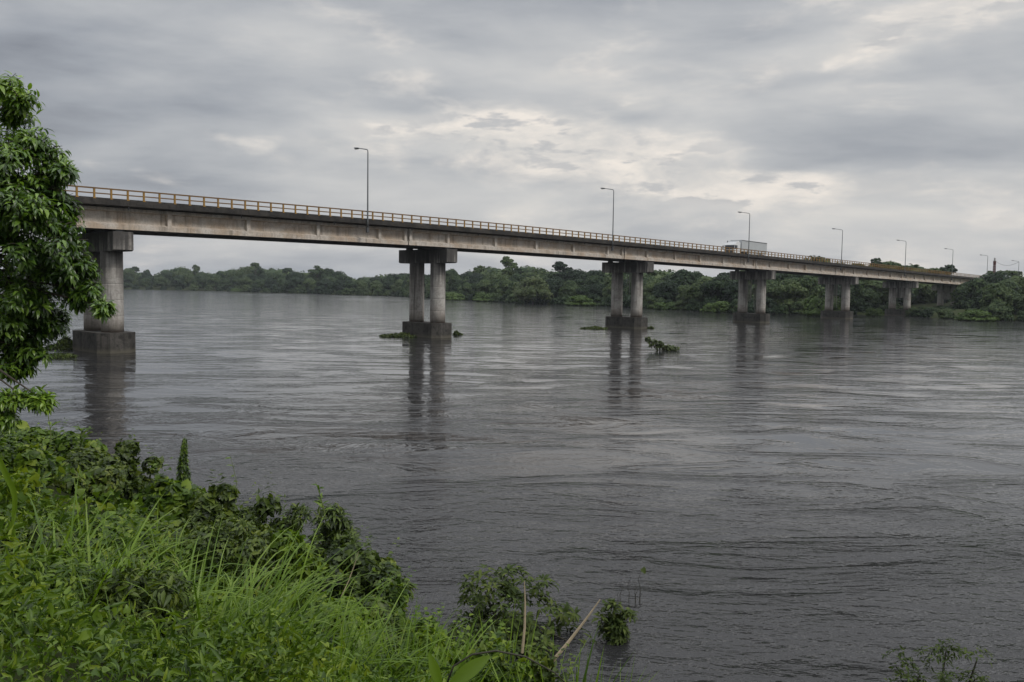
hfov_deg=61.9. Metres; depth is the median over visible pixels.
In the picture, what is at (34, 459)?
vine shrub
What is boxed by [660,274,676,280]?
canopy tree
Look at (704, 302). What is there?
riverside bush
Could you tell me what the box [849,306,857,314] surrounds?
riverside bush
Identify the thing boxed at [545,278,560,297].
riverside tree
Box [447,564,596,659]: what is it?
water bush
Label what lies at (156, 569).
grass clump
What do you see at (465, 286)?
riverside tree
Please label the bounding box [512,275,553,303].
spreading tree
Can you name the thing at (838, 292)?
riverside tree
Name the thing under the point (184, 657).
weeds
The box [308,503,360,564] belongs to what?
feathery shrub
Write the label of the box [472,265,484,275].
canopy tree
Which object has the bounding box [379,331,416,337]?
floating plants
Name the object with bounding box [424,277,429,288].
riverside tree
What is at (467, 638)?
vine shrub
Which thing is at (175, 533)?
vine shrub
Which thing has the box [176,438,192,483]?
vine column
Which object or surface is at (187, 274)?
forest tree
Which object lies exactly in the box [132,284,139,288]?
riverside bush
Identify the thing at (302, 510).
feathery shrub
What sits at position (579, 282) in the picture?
forest tree
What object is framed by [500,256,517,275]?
emergent tree
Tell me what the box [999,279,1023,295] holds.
forest tree
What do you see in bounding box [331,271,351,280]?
canopy tree
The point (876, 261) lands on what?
canopy tree
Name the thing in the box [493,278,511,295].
riverside tree
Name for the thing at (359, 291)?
riverside bush
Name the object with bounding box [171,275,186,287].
riverside tree
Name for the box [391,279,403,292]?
riverside tree
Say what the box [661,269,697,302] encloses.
forest tree
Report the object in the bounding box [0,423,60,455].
vine shrub
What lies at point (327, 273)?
emergent tree
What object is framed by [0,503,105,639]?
vine shrub
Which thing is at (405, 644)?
grass clump
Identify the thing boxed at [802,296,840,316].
waterside shrub
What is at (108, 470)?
vine shrub
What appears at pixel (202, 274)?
forest tree
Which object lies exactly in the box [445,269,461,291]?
emergent tree
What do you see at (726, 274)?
canopy tree
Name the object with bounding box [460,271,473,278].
canopy tree
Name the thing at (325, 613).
vine shrub
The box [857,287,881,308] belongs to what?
riverside tree
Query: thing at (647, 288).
riverside tree
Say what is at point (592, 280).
forest tree
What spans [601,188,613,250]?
street lamp
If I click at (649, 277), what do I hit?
forest tree
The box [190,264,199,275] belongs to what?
canopy tree
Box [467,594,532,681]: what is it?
vine shrub
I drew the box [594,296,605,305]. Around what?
riverside bush
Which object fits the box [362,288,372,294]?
riverside bush
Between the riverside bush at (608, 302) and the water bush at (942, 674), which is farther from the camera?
the riverside bush at (608, 302)
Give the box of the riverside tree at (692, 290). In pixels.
[681,275,715,300]
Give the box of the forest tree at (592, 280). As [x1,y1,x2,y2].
[579,275,606,287]
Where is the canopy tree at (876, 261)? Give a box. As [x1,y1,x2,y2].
[869,258,885,267]
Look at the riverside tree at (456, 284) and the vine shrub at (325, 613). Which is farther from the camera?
the riverside tree at (456, 284)
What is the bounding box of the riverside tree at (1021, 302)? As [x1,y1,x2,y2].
[1016,296,1023,309]
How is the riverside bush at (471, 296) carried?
on the bank at (955, 312)
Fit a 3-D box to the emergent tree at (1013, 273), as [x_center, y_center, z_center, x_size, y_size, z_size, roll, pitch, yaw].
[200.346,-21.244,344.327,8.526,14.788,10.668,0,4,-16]
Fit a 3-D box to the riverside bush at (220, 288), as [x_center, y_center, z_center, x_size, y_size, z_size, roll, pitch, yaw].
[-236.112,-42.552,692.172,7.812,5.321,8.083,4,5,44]
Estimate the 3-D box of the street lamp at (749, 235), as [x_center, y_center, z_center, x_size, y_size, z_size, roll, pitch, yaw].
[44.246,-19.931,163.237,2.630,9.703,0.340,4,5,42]
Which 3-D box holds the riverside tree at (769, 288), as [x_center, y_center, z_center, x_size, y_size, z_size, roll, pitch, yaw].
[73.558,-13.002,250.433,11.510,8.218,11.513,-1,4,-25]
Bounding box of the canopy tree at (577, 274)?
[569,269,587,279]
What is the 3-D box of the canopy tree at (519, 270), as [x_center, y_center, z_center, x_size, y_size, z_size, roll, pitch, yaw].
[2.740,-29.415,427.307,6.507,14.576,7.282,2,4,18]
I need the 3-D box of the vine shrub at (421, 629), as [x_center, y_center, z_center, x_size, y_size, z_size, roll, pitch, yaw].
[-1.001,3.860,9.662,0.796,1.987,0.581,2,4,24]
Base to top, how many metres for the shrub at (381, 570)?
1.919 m
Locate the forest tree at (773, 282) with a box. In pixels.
[766,280,781,297]
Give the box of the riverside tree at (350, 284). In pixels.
[344,280,357,292]
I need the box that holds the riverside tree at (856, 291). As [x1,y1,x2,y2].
[850,281,865,309]
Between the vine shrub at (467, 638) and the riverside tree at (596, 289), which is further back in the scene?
the riverside tree at (596, 289)
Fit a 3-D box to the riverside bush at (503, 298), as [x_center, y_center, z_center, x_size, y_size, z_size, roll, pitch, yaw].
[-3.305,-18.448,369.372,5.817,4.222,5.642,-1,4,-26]
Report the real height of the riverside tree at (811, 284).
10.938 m
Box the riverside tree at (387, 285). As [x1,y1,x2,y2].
[382,281,394,293]
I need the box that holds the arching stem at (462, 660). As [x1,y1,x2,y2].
[447,650,564,681]
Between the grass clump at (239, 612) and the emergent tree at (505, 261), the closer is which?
the grass clump at (239, 612)
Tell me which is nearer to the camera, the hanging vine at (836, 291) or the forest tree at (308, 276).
the hanging vine at (836, 291)
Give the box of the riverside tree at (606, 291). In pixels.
[602,283,610,297]
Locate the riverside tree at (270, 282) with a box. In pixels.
[263,277,277,288]
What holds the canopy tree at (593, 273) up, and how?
on the bank at (955, 312)
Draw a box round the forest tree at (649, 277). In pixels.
[643,275,660,281]
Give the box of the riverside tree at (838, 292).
[821,284,841,298]
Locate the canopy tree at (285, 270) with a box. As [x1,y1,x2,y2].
[282,268,293,274]
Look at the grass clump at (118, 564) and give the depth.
6.24 m
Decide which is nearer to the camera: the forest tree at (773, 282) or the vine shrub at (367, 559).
the vine shrub at (367, 559)
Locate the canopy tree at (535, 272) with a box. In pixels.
[522,267,548,275]
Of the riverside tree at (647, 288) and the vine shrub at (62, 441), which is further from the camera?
the riverside tree at (647, 288)
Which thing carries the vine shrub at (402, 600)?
on the bank at (58, 655)
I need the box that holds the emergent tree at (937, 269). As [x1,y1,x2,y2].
[925,268,942,272]
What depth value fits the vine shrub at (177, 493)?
14.48 m
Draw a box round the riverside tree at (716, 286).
[699,274,733,302]
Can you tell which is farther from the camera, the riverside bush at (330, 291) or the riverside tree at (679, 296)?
the riverside bush at (330, 291)
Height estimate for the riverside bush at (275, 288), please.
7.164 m
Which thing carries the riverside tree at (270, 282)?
on the bank at (955, 312)
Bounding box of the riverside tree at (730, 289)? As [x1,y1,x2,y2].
[721,280,751,302]
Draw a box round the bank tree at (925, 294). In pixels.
[912,283,933,303]
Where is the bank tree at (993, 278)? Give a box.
[978,271,1012,283]
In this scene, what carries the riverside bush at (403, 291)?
on the bank at (955, 312)
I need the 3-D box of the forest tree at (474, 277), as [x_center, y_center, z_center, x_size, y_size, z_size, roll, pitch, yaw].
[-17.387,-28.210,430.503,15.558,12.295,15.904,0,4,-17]
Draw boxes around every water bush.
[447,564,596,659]
[591,598,638,644]
[645,337,679,350]
[882,645,930,681]
[905,638,995,681]
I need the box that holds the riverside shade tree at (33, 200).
[0,70,117,433]
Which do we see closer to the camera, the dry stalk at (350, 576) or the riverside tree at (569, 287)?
the dry stalk at (350, 576)
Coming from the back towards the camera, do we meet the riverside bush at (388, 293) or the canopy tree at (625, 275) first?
the riverside bush at (388, 293)
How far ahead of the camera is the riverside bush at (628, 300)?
295.15 m
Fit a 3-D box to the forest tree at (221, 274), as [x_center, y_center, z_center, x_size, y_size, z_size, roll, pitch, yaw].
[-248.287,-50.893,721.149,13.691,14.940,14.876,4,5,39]
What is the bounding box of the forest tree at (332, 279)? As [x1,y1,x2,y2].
[317,276,338,289]
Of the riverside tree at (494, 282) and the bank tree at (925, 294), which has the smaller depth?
the bank tree at (925, 294)
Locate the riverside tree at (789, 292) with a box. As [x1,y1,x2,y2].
[771,278,808,311]
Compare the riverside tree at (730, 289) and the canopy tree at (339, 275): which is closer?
the riverside tree at (730, 289)
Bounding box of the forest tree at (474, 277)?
[465,273,483,282]
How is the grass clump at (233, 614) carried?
on the bank at (58, 655)
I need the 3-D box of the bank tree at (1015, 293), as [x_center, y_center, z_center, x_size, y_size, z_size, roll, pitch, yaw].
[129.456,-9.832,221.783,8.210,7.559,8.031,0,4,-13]
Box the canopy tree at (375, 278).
[368,276,381,287]
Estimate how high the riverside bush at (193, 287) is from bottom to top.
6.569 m
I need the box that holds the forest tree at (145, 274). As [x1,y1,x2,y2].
[138,271,154,286]
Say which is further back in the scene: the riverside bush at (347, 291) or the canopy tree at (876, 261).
the riverside bush at (347, 291)
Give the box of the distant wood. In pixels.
[136,263,947,304]
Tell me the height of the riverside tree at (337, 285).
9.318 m
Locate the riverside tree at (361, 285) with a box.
[356,280,366,290]
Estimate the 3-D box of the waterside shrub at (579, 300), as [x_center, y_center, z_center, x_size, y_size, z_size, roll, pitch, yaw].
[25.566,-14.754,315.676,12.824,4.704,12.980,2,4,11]
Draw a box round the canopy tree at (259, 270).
[251,266,265,275]
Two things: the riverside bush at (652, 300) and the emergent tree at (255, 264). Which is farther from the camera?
the emergent tree at (255, 264)
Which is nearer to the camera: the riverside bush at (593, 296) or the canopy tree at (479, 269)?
the riverside bush at (593, 296)
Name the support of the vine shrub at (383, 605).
on the bank at (58, 655)
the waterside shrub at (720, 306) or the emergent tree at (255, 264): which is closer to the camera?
the waterside shrub at (720, 306)
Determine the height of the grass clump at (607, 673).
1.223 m
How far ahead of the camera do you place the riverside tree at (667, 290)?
283.92 m
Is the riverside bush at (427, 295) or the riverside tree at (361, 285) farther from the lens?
the riverside tree at (361, 285)
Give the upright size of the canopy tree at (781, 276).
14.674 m
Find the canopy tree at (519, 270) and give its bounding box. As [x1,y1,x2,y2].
[513,268,522,273]
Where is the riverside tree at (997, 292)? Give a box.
[979,282,1013,309]
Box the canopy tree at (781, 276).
[775,273,785,281]
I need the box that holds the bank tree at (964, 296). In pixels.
[950,277,988,308]
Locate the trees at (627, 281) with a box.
[622,273,630,294]
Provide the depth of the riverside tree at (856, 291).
254.65 m
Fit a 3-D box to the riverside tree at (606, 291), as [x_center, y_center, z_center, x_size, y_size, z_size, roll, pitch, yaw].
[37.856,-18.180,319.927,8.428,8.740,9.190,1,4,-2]
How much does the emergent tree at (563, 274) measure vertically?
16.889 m
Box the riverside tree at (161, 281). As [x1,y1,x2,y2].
[153,276,171,287]
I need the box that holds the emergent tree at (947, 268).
[938,264,957,274]
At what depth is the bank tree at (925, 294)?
289.52 m
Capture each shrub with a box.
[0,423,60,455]
[0,427,58,491]
[0,497,92,566]
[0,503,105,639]
[15,432,133,506]
[48,418,107,456]
[48,487,159,571]
[70,508,197,652]
[114,428,163,501]
[121,457,205,529]
[152,512,218,568]
[181,502,288,603]
[183,469,262,534]
[231,288,241,291]
[235,476,302,564]
[249,513,330,613]
[257,577,336,673]
[282,502,330,554]
[287,570,386,673]
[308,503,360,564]
[313,520,400,602]
[325,531,362,589]
[350,563,409,666]
[361,561,418,617]
[373,559,418,639]
[385,603,454,652]
[403,605,473,678]
[441,608,483,681]
[445,292,464,299]
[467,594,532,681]
[472,292,495,301]
[521,626,578,681]
[564,295,595,305]
[653,302,676,309]
[700,301,730,312]
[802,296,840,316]
[909,309,921,316]
[922,307,938,312]
[954,309,998,321]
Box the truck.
[722,240,766,254]
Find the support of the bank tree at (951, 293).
on the bank at (955, 312)
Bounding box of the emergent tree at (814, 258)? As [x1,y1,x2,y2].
[803,255,831,276]
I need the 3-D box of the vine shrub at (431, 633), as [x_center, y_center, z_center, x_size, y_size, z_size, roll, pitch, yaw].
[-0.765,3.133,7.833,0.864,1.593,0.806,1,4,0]
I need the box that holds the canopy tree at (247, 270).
[238,265,256,274]
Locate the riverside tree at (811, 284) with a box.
[796,275,824,302]
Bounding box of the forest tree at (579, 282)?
[573,279,583,286]
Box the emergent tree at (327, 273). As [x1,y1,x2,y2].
[318,268,333,277]
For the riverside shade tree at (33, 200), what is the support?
on the bank at (58, 655)
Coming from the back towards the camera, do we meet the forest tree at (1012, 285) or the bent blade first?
the forest tree at (1012, 285)
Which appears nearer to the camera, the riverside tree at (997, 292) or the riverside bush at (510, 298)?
the riverside tree at (997, 292)
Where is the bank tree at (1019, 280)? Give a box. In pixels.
[1003,274,1023,294]
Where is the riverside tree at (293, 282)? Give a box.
[283,277,303,289]
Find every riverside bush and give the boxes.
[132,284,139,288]
[188,283,198,290]
[204,285,213,290]
[216,285,226,290]
[242,284,251,291]
[252,287,261,291]
[269,284,280,292]
[280,287,288,292]
[294,285,306,292]
[312,285,326,293]
[325,289,333,293]
[341,288,355,294]
[355,289,362,294]
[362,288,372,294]
[372,288,382,295]
[383,290,393,295]
[399,286,408,296]
[424,291,429,297]
[467,292,477,300]
[499,294,506,301]
[505,293,517,302]
[534,294,548,303]
[549,297,559,304]
[558,295,570,304]
[589,294,600,305]
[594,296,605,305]
[605,295,610,306]
[622,294,627,306]
[624,295,645,307]
[642,300,648,307]
[645,295,666,308]
[675,300,688,309]
[698,296,717,309]
[729,299,747,312]
[747,296,778,313]
[789,301,806,314]
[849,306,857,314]
[879,301,899,313]
[904,307,917,315]
[919,308,933,317]
[937,309,955,318]
[982,300,1014,320]
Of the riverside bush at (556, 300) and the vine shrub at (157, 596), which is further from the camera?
the riverside bush at (556, 300)
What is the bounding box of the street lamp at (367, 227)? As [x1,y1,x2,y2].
[354,147,368,232]
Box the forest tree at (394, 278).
[379,273,400,284]
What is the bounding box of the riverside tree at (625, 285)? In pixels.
[623,278,628,294]
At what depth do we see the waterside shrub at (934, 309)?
236.02 m
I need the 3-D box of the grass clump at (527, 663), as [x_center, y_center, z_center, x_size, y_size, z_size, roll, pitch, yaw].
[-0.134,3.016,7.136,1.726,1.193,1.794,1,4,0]
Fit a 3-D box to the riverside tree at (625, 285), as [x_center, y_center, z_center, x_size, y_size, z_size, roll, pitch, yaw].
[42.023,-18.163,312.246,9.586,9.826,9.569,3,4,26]
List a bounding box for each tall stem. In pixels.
[47,402,60,441]
[69,426,92,445]
[225,453,237,495]
[311,484,332,521]
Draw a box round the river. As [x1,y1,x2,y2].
[0,287,1023,681]
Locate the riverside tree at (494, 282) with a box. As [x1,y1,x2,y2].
[488,279,500,292]
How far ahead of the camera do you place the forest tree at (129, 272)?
774.40 m
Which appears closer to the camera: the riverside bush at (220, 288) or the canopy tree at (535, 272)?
the canopy tree at (535, 272)
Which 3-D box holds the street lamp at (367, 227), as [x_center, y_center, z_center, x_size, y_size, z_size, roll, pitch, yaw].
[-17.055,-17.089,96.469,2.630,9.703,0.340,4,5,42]
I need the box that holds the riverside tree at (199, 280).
[190,274,206,287]
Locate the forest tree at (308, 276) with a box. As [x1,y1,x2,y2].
[304,275,319,289]
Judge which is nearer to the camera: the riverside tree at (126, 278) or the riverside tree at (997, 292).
the riverside tree at (997, 292)
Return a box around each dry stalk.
[341,554,357,595]
[521,581,525,652]
[553,600,599,661]
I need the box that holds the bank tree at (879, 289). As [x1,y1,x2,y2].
[859,279,888,302]
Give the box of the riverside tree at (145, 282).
[139,278,151,287]
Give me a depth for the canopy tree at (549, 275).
386.81 m
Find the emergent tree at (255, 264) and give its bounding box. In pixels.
[250,262,259,274]
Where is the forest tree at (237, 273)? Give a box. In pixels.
[227,269,245,278]
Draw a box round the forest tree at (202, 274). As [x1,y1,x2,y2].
[194,272,209,284]
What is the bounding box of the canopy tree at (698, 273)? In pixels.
[688,270,703,301]
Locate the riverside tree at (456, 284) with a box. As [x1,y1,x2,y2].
[451,279,464,291]
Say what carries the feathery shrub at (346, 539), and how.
on the bank at (58, 655)
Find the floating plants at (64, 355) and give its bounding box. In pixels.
[49,353,78,357]
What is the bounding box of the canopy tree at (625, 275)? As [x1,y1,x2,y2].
[610,273,645,278]
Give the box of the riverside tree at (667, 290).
[651,280,679,300]
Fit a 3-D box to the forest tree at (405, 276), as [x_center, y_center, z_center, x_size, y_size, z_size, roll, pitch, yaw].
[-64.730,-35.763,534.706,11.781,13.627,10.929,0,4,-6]
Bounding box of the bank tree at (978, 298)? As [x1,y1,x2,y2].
[971,292,984,309]
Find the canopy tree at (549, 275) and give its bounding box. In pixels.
[545,271,556,278]
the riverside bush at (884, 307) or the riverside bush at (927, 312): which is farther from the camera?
the riverside bush at (884, 307)
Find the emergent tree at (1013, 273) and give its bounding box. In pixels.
[993,270,1022,276]
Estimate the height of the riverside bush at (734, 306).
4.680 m
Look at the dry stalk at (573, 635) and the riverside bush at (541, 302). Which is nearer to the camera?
the dry stalk at (573, 635)
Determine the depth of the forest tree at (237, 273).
703.08 m
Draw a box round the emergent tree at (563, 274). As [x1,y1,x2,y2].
[552,261,574,281]
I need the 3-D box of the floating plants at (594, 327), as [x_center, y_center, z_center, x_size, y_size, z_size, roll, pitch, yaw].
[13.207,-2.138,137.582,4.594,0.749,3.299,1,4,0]
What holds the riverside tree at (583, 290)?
on the bank at (955, 312)
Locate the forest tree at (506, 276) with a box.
[497,274,511,279]
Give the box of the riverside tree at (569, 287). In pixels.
[558,280,579,297]
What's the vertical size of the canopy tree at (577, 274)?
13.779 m
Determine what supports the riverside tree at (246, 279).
on the bank at (955, 312)
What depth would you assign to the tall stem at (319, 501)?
12.59 m
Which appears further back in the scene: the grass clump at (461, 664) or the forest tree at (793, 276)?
the forest tree at (793, 276)
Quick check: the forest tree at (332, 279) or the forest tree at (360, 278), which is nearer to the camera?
the forest tree at (360, 278)
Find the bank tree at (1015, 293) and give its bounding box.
[1009,289,1022,314]
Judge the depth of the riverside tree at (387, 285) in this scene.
533.80 m
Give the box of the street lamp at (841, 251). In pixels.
[832,228,842,269]
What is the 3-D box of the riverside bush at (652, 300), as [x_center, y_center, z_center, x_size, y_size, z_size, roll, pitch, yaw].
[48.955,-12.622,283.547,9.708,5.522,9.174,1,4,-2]
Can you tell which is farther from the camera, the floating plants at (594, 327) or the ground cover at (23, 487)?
the floating plants at (594, 327)
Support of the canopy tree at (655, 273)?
on the bank at (955, 312)
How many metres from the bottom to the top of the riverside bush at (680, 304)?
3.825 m
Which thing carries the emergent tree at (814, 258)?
on the bank at (955, 312)
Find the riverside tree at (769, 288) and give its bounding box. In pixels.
[747,284,778,303]
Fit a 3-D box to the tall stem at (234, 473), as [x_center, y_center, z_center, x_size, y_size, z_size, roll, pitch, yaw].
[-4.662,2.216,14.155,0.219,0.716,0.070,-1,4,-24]
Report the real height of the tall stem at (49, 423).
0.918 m
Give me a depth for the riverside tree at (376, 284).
541.85 m
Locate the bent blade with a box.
[0,458,17,520]
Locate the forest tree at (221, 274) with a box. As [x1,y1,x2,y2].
[216,272,225,287]
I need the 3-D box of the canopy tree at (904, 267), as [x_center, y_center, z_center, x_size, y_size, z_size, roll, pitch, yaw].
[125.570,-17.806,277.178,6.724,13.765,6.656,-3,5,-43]
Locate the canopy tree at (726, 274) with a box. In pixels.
[717,272,738,280]
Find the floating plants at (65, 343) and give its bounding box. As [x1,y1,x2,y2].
[46,335,72,349]
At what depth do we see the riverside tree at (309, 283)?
603.01 m
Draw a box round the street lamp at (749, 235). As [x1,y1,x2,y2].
[739,212,749,261]
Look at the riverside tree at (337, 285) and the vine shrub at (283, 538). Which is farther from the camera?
the riverside tree at (337, 285)
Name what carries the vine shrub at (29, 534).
on the bank at (58, 655)
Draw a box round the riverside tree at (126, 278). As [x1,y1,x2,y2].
[123,274,133,287]
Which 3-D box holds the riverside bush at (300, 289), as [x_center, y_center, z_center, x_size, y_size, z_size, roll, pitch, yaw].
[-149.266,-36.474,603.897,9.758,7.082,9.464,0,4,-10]
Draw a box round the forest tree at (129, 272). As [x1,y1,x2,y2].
[123,268,137,286]
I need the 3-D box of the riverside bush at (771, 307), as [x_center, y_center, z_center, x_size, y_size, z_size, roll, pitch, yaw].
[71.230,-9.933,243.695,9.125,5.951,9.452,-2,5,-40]
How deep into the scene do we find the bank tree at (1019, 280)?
236.19 m
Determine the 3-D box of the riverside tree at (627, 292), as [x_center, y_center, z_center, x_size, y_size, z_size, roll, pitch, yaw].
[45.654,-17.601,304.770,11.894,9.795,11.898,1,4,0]
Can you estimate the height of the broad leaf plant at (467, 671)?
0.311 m
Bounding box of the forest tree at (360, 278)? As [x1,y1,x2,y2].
[355,277,368,288]
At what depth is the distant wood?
490.98 m
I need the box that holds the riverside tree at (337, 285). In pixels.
[332,280,343,290]
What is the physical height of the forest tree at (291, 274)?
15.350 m
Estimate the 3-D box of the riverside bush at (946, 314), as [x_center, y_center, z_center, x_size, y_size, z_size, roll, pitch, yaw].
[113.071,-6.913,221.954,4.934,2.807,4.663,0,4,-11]
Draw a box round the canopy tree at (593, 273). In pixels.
[581,270,604,280]
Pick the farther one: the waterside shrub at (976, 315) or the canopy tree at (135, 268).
the canopy tree at (135, 268)
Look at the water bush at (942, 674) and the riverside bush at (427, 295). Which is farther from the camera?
the riverside bush at (427, 295)
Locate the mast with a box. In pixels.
[993,258,995,272]
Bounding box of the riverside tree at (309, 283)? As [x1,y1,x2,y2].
[302,277,316,289]
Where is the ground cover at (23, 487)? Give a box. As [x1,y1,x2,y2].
[0,410,519,681]
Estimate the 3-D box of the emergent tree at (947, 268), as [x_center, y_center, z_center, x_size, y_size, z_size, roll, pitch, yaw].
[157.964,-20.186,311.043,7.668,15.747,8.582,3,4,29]
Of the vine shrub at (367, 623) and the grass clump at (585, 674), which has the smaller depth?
the grass clump at (585, 674)
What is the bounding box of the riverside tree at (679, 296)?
[675,284,690,302]
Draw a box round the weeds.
[0,512,459,681]
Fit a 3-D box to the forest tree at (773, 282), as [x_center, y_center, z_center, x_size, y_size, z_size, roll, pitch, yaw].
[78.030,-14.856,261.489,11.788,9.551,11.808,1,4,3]
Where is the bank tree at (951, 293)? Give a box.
[950,281,966,306]
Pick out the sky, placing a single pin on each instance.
(881, 123)
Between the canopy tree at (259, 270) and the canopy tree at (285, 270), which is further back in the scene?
the canopy tree at (259, 270)
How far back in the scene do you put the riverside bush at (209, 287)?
701.98 m
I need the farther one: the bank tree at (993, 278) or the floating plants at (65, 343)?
the bank tree at (993, 278)
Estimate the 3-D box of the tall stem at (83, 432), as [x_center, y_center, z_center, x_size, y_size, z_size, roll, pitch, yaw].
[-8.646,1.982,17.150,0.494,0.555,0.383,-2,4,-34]
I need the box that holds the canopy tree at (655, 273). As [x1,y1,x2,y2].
[647,270,658,275]
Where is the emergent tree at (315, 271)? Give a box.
[308,265,323,280]
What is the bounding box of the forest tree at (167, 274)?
[156,271,172,286]
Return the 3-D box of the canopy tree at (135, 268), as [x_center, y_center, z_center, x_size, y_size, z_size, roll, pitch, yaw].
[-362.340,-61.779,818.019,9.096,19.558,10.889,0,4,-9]
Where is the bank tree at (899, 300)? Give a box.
[886,281,914,303]
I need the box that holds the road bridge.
[1,185,981,353]
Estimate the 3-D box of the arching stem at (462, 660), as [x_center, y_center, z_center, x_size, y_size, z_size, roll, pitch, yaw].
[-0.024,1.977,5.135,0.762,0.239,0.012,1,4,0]
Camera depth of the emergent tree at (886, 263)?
295.62 m
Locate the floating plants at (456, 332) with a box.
[453,330,462,334]
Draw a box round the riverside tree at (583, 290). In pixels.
[575,284,590,296]
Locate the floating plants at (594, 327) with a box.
[580,326,607,328]
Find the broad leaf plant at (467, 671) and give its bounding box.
[428,653,489,681]
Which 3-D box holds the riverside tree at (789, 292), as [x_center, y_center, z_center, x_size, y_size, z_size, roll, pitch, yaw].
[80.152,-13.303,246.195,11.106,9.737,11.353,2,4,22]
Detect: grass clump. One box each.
[0,488,151,570]
[2,474,216,595]
[10,467,279,635]
[39,527,237,638]
[59,508,450,681]
[112,497,234,569]
[193,557,478,681]
[200,576,407,681]
[298,587,458,671]
[304,592,526,681]
[406,602,549,681]
[409,606,593,681]
[484,621,656,681]
[562,655,645,681]
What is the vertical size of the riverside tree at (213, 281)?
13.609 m
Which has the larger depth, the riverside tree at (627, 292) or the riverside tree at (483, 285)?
the riverside tree at (483, 285)
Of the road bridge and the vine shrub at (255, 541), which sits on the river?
the road bridge
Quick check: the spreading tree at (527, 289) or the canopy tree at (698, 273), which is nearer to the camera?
the canopy tree at (698, 273)
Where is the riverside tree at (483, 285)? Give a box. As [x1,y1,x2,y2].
[475,278,491,293]
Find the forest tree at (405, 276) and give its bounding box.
[400,273,409,279]
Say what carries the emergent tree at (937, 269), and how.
on the bank at (955, 312)
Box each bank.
[0,485,222,681]
[50,286,1017,320]
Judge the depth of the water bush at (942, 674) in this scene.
13.32 m
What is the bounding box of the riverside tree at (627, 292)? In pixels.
[623,279,647,295]
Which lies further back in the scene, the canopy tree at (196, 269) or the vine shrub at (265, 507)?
the canopy tree at (196, 269)
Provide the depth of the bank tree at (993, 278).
248.14 m
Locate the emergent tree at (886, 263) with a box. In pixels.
[882,261,901,267]
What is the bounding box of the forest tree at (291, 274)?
[285,271,301,280]
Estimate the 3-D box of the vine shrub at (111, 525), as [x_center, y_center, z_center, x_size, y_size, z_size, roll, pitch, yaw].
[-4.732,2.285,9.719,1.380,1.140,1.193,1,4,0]
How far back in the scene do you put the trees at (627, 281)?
141.83 m
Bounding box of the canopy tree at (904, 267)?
[889,265,908,269]
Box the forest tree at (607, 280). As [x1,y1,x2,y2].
[602,274,623,285]
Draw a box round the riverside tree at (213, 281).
[206,274,221,288]
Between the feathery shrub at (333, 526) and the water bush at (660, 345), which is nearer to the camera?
the feathery shrub at (333, 526)
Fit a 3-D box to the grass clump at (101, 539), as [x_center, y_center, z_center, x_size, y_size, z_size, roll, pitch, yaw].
[-4.489,2.258,8.634,2.919,1.668,3.342,1,4,0]
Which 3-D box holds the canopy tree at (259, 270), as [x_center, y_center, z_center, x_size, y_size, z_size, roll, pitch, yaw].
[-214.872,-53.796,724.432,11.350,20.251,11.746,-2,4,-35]
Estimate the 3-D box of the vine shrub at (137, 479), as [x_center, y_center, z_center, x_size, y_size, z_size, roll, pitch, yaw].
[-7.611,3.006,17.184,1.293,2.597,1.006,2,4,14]
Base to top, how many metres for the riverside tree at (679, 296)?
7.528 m
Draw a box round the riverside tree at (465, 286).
[457,282,471,295]
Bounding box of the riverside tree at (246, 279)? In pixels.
[237,275,252,288]
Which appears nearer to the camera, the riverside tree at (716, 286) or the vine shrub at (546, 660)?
the vine shrub at (546, 660)
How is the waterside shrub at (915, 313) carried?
on the bank at (955, 312)
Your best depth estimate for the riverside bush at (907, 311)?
237.11 m
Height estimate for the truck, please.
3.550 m
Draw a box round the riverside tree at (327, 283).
[315,278,333,289]
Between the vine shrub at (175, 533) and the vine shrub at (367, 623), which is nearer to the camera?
the vine shrub at (367, 623)
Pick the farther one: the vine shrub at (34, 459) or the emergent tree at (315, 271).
the emergent tree at (315, 271)
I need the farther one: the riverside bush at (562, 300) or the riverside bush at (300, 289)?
the riverside bush at (300, 289)
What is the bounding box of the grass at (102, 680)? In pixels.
[0,481,429,681]
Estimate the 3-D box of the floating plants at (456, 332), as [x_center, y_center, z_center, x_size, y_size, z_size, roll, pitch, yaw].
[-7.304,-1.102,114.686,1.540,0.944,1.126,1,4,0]
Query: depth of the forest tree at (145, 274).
762.97 m
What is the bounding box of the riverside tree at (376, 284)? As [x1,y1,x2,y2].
[368,280,383,291]
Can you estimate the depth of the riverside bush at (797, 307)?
240.56 m
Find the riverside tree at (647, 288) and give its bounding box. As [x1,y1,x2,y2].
[643,280,657,299]
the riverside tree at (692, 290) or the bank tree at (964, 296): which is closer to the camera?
the bank tree at (964, 296)
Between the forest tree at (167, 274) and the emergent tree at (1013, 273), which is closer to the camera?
the emergent tree at (1013, 273)
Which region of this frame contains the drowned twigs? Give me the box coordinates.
[617,567,645,602]
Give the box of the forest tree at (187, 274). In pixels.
[172,267,193,287]
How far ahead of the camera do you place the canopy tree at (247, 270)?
748.05 m
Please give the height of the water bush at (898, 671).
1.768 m
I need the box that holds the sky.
[0,0,1023,278]
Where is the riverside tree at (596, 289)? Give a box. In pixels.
[587,283,605,297]
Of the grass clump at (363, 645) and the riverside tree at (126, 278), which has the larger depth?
the riverside tree at (126, 278)
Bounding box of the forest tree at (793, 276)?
[777,274,820,287]
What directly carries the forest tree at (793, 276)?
on the bank at (955, 312)
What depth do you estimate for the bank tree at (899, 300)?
277.36 m
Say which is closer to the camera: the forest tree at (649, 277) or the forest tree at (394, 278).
the forest tree at (649, 277)
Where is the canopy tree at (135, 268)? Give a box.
[130,266,139,283]

